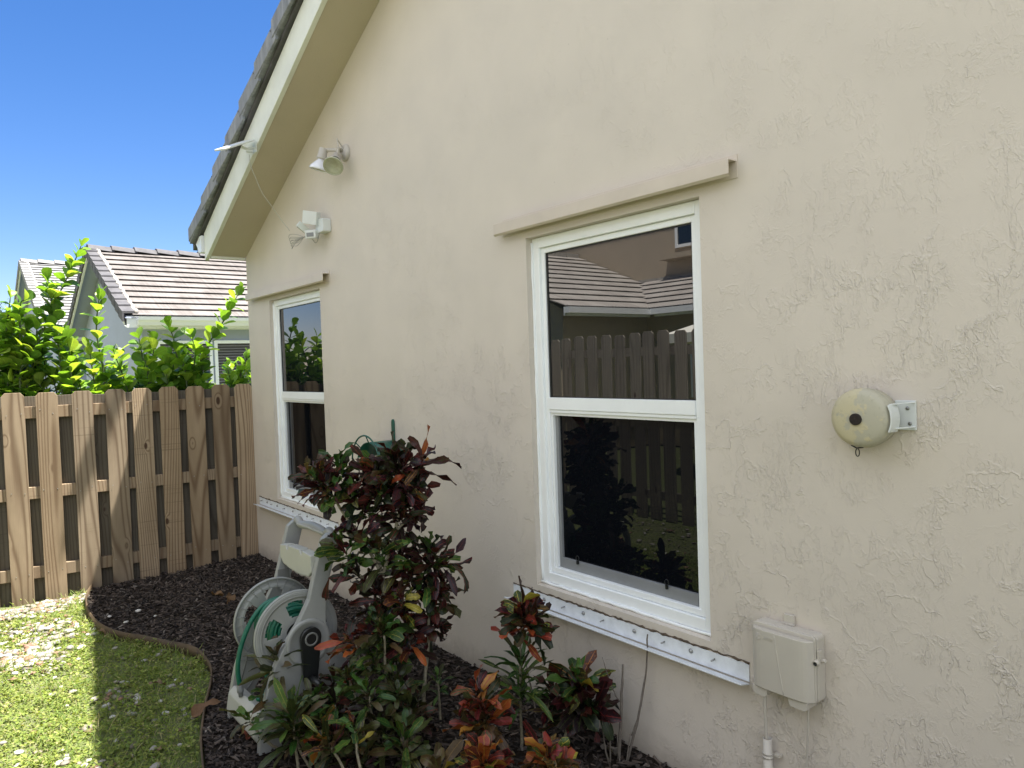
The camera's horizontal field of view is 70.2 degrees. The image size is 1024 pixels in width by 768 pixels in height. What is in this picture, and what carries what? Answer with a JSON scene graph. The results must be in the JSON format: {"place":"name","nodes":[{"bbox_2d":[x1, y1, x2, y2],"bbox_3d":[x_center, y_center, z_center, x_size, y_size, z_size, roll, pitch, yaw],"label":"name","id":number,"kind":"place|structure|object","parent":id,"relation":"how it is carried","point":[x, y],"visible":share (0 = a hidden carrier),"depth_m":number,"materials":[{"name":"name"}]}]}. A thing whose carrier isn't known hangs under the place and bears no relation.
{"place":"outdoors","nodes":[
{"label":"outdoors","id":0,"kind":"place"},
{"bbox_2d":[13,258,86,393],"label":"neighbour house","id":1,"kind":"structure","parent":0,"point":[29,276],"depth_m":18.66,"materials":[{"name":"paint"}]},
{"bbox_2d":[0,477,256,767],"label":"ground","id":2,"kind":"structure","parent":0,"point":[104,733],"depth_m":3.58,"materials":[{"name":"green plant"}]},
{"bbox_2d":[0,284,52,396],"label":"clusia shrub","id":3,"kind":"object","parent":2,"relation":"on","point":[8,378],"visible":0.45,"depth_m":5.61,"materials":[{"name":"green plant"}]},
{"bbox_2d":[0,238,89,396],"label":"clusia shrub","id":4,"kind":"object","parent":2,"relation":"on","point":[67,346],"visible":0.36,"depth_m":5.72,"materials":[{"name":"green plant"}]},
{"bbox_2d":[0,593,202,767],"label":"pebbles","id":5,"kind":"object","parent":2,"relation":"on","point":[43,626],"visible":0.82,"depth_m":4.31,"materials":[{"name":"white stone"}]},
{"bbox_2d":[97,628,109,637],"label":"dry leaf","id":6,"kind":"object","parent":2,"relation":"on","point":[103,630],"visible":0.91,"depth_m":4.56,"materials":[{"name":"brown plant"}]},
{"bbox_2d":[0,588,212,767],"bbox_3d":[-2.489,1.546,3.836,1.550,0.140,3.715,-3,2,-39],"label":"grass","id":7,"kind":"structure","parent":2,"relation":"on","point":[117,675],"depth_m":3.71,"materials":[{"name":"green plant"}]},
{"bbox_2d":[63,284,167,393],"bbox_3d":[-3.333,0.364,6.148,0.783,2.366,0.667,-3,2,-39],"label":"clusia shrub","id":8,"kind":"object","parent":2,"relation":"on","point":[106,379],"visible":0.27,"depth_m":5.95,"materials":[{"name":"green plant"}]},
{"bbox_2d":[0,384,258,606],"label":"wooden fence","id":9,"kind":"object","parent":2,"relation":"on","point":[109,486],"visible":0.84,"depth_m":5.62,"materials":[{"name":"brown wood"}]},
{"bbox_2d":[85,584,212,767],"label":"bed edging","id":10,"kind":"object","parent":2,"relation":"on","point":[192,650],"visible":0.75,"depth_m":4.32,"materials":[{"name":"brown plastic"}]},
{"bbox_2d":[149,679,165,684],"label":"dry leaf","id":11,"kind":"object","parent":2,"relation":"on","point":[158,681],"visible":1,"depth_m":3.77,"materials":[{"name":"brown plant"}]},
{"bbox_2d":[124,327,199,391],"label":"clusia shrub","id":12,"kind":"object","parent":2,"relation":"on","point":[137,354],"visible":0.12,"depth_m":6.14,"materials":[{"name":"green plant"}]},
{"bbox_2d":[152,315,239,389],"bbox_3d":[-2.827,0.464,6.476,0.786,2.114,0.632,-3,2,-39],"label":"clusia shrub","id":13,"kind":"object","parent":2,"relation":"on","point":[183,361],"visible":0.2,"depth_m":6.31,"materials":[{"name":"green plant"}]},
{"bbox_2d":[192,281,252,409],"bbox_3d":[-2.581,0.289,6.688,0.671,2.436,0.813,-1,2,32],"label":"clusia shrub","id":14,"kind":"object","parent":2,"relation":"on","point":[237,373],"visible":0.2,"depth_m":6.50,"materials":[{"name":"green plant"}]},
{"bbox_2d":[87,552,670,767],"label":"mulch bed","id":15,"kind":"object","parent":2,"relation":"on","point":[518,754],"visible":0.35,"depth_m":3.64,"materials":[{"name":"black wood"}]},
{"bbox_2d":[191,698,220,717],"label":"dry leaf","id":16,"kind":"object","parent":15,"relation":"on","point":[196,710],"visible":1,"depth_m":3.41,"materials":[{"name":"brown plant"}]},
{"bbox_2d":[211,590,223,595],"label":"dry leaf","id":17,"kind":"object","parent":15,"relation":"on","point":[220,592],"visible":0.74,"depth_m":5.15,"materials":[{"name":"brown plant"}]},
{"bbox_2d":[226,592,235,603],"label":"dry leaf","id":18,"kind":"object","parent":15,"relation":"on","point":[229,596],"visible":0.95,"depth_m":5.04,"materials":[{"name":"brown plant"}]},
{"bbox_2d":[241,730,250,739],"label":"dry leaf","id":19,"kind":"object","parent":15,"relation":"on","point":[246,735],"visible":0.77,"depth_m":3.15,"materials":[{"name":"brown plant"}]},
{"bbox_2d":[219,701,285,752],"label":"croton shrub","id":20,"kind":"object","parent":15,"relation":"on","point":[243,712],"visible":0.84,"depth_m":2.95,"materials":[{"name":"green plant"}]},
{"bbox_2d":[238,634,308,742],"bbox_3d":[-0.977,1.298,3.106,0.273,0.468,0.280,-1,2,33],"label":"croton shrub","id":21,"kind":"object","parent":15,"relation":"on","point":[265,669],"visible":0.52,"depth_m":3.07,"materials":[{"name":"green plant"}]},
{"bbox_2d":[247,675,340,767],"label":"croton shrub","id":22,"kind":"object","parent":15,"relation":"on","point":[293,708],"visible":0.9,"depth_m":2.89,"materials":[{"name":"green plant"}]},
{"bbox_2d":[227,515,376,755],"bbox_3d":[-0.954,1.089,3.301,0.556,0.899,0.572,-3,2,-39],"label":"hose reel cart","id":23,"kind":"object","parent":15,"relation":"on","point":[308,629],"visible":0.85,"depth_m":3.19,"materials":[{"name":"beige plastic"}]},
{"bbox_2d":[235,596,303,701],"bbox_3d":[-1.060,1.177,3.269,0.327,0.424,0.238,-3,2,-39],"label":"garden hose","id":24,"kind":"object","parent":23,"relation":"on","point":[293,608],"visible":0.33,"depth_m":3.22,"materials":[{"name":"green rubber"}]},
{"bbox_2d":[299,705,364,767],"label":"croton shrub","id":25,"kind":"object","parent":15,"relation":"on","point":[322,736],"visible":0.98,"depth_m":2.70,"materials":[{"name":"green plant"}]},
{"bbox_2d":[310,683,367,758],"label":"croton shrub","id":26,"kind":"object","parent":15,"relation":"on","point":[342,698],"visible":0.62,"depth_m":2.95,"materials":[{"name":"green plant"}]},
{"bbox_2d":[311,653,369,757],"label":"croton shrub","id":27,"kind":"object","parent":15,"relation":"on","point":[344,676],"visible":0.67,"depth_m":3.05,"materials":[{"name":"green plant"}]},
{"bbox_2d":[326,706,379,767],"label":"croton shrub","id":28,"kind":"object","parent":15,"relation":"on","point":[374,724],"visible":0.99,"depth_m":2.74,"materials":[{"name":"green plant"}]},
{"bbox_2d":[298,677,438,767],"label":"croton shrub","id":29,"kind":"object","parent":15,"relation":"on","point":[416,709],"visible":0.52,"depth_m":2.94,"materials":[{"name":"green plant"}]},
{"bbox_2d":[288,424,471,736],"bbox_3d":[-0.583,0.852,3.198,0.812,1.323,0.474,-2,2,1],"label":"croton shrub","id":30,"kind":"object","parent":15,"relation":"on","point":[379,482],"visible":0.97,"depth_m":3.16,"materials":[{"name":"green plant"}]},
{"bbox_2d":[335,642,424,744],"bbox_3d":[-0.531,1.308,3.021,0.277,0.425,0.398,-1,2,23],"label":"croton shrub","id":31,"kind":"object","parent":15,"relation":"on","point":[383,697],"visible":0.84,"depth_m":3.01,"materials":[{"name":"green plant"}]},
{"bbox_2d":[365,707,433,767],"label":"croton shrub","id":32,"kind":"object","parent":15,"relation":"on","point":[404,721],"visible":0.99,"depth_m":2.83,"materials":[{"name":"green plant"}]},
{"bbox_2d":[420,739,463,767],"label":"croton shrub","id":33,"kind":"object","parent":15,"relation":"on","point":[452,751],"visible":1,"depth_m":2.41,"materials":[{"name":"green plant"}]},
{"bbox_2d":[427,663,456,722],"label":"croton shrub","id":34,"kind":"object","parent":15,"relation":"on","point":[439,671],"visible":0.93,"depth_m":3.20,"materials":[{"name":"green plant"}]},
{"bbox_2d":[442,664,515,749],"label":"croton shrub","id":35,"kind":"object","parent":15,"relation":"on","point":[476,712],"visible":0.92,"depth_m":2.79,"materials":[{"name":"red plant"}]},
{"bbox_2d":[454,730,514,767],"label":"croton shrub","id":36,"kind":"object","parent":15,"relation":"on","point":[476,755],"visible":0.98,"depth_m":2.40,"materials":[{"name":"red plant"}]},
{"bbox_2d":[479,575,559,745],"bbox_3d":[0.036,1.125,2.890,0.327,0.754,0.317,-2,2,11],"label":"croton shrub","id":37,"kind":"object","parent":15,"relation":"on","point":[522,613],"visible":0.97,"depth_m":2.84,"materials":[{"name":"green plant"}]},
{"bbox_2d":[525,661,536,713],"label":"twig","id":38,"kind":"object","parent":15,"relation":"on","point":[531,688],"visible":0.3,"depth_m":3.22,"materials":[{"name":"brown wood"}]},
{"bbox_2d":[518,720,580,767],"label":"croton shrub","id":39,"kind":"object","parent":15,"relation":"on","point":[544,751],"visible":1,"depth_m":2.44,"materials":[{"name":"red plant"}]},
{"bbox_2d":[530,650,621,751],"bbox_3d":[0.254,1.275,2.857,0.361,0.444,0.287,-1,2,17],"label":"croton shrub","id":40,"kind":"object","parent":15,"relation":"on","point":[574,691],"visible":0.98,"depth_m":2.81,"materials":[{"name":"green plant"}]},
{"bbox_2d":[600,743,617,754],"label":"dry leaf","id":41,"kind":"object","parent":15,"relation":"on","point":[612,750],"visible":0.63,"depth_m":2.88,"materials":[{"name":"brown plant"}]},
{"bbox_2d":[593,634,647,763],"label":"dead twigs","id":42,"kind":"object","parent":15,"relation":"on","point":[620,700],"visible":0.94,"depth_m":2.80,"materials":[{"name":"wood"}]},
{"bbox_2d":[188,0,1023,767],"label":"house","id":43,"kind":"structure","parent":2,"relation":"on","point":[618,306],"depth_m":2.67,"materials":[{"name":"paint"}]},
{"bbox_2d":[215,139,256,153],"bbox_3d":[-1.861,-1.608,4.910,0.236,0.131,0.168,-3,2,-39],"label":"solar panel","id":44,"kind":"object","parent":43,"relation":"attached to","point":[254,147],"visible":1,"depth_m":4.91,"materials":[{"name":"white plastic"}]},
{"bbox_2d":[249,155,330,247],"bbox_3d":[-1.458,-1.255,4.971,0.602,0.636,0.239,-1,2,21],"label":"security light","id":45,"kind":"object","parent":43,"relation":"attached to","point":[323,225],"visible":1,"depth_m":4.82,"materials":[{"name":"white plastic"}]},
{"bbox_2d":[272,290,326,508],"bbox_3d":[-1.544,0.123,5.420,0.074,1.559,0.954,-3,2,-39],"label":"window","id":46,"kind":"structure","parent":43,"relation":"in","point":[296,319],"depth_m":5.51,"materials":[{"name":"white plastic"}]},
{"bbox_2d":[309,138,349,174],"bbox_3d":[-1.143,-1.407,4.571,0.180,0.232,0.329,-3,2,-39],"label":"floodlight","id":47,"kind":"object","parent":43,"relation":"attached to","point":[330,165],"visible":1,"depth_m":4.55,"materials":[{"name":"plastic"}]},
{"bbox_2d":[351,419,401,458],"bbox_3d":[-0.767,0.350,4.213,0.194,0.281,0.346,-3,2,-39],"label":"hose hanger","id":48,"kind":"object","parent":43,"relation":"attached to","point":[369,447],"visible":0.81,"depth_m":4.24,"materials":[{"name":"green metal"}]},
{"bbox_2d":[530,200,710,636],"bbox_3d":[0.426,0.126,2.956,0.074,1.560,0.946,-3,2,-39],"label":"window","id":49,"kind":"structure","parent":43,"relation":"in","point":[617,303],"depth_m":2.92,"materials":[{"name":"white plastic"}]},
{"bbox_2d":[762,697,782,767],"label":"conduit","id":50,"kind":"object","parent":43,"relation":"attached to","point":[768,753],"visible":0.95,"depth_m":2.37,"materials":[{"name":"plastic"}]},
{"bbox_2d":[753,613,826,711],"bbox_3d":[0.872,0.869,2.292,0.079,0.266,0.243,-3,2,-39],"label":"utility box","id":51,"kind":"object","parent":43,"relation":"attached to","point":[789,660],"visible":1,"depth_m":2.26,"materials":[{"name":"plastic"}]},
{"bbox_2d":[831,387,916,456],"bbox_3d":[1.008,0.108,2.047,0.106,0.197,0.204,-3,2,-39],"label":"clothesline reel","id":52,"kind":"object","parent":43,"relation":"attached to","point":[862,417],"visible":1,"depth_m":2.02,"materials":[{"name":"beige plastic"}]},
{"bbox_2d":[0,0,279,370],"label":"sky","id":53,"kind":"structure","parent":0,"point":[115,114],"materials":[{"name":"blue"}]},
{"bbox_2d":[66,244,250,389],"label":"neighbour house","id":54,"kind":"structure","parent":0,"point":[147,289],"depth_m":12.40,"materials":[{"name":"tile"}]},
{"bbox_2d":[156,341,213,382],"bbox_3d":[-5.210,-0.068,11.661,0.840,1.250,0.031,-3,2,-39],"label":"window","id":55,"kind":"structure","parent":54,"relation":"in","point":[160,343],"depth_m":11.80,"materials":[{"name":"white plastic"}]},
{"bbox_2d":[214,340,250,385],"bbox_3d":[-4.332,-0.117,12.363,1.350,1.250,0.031,-3,2,-39],"label":"window","id":56,"kind":"structure","parent":54,"relation":"in","point":[231,349],"depth_m":12.06,"materials":[{"name":"white plastic"}]}
]}

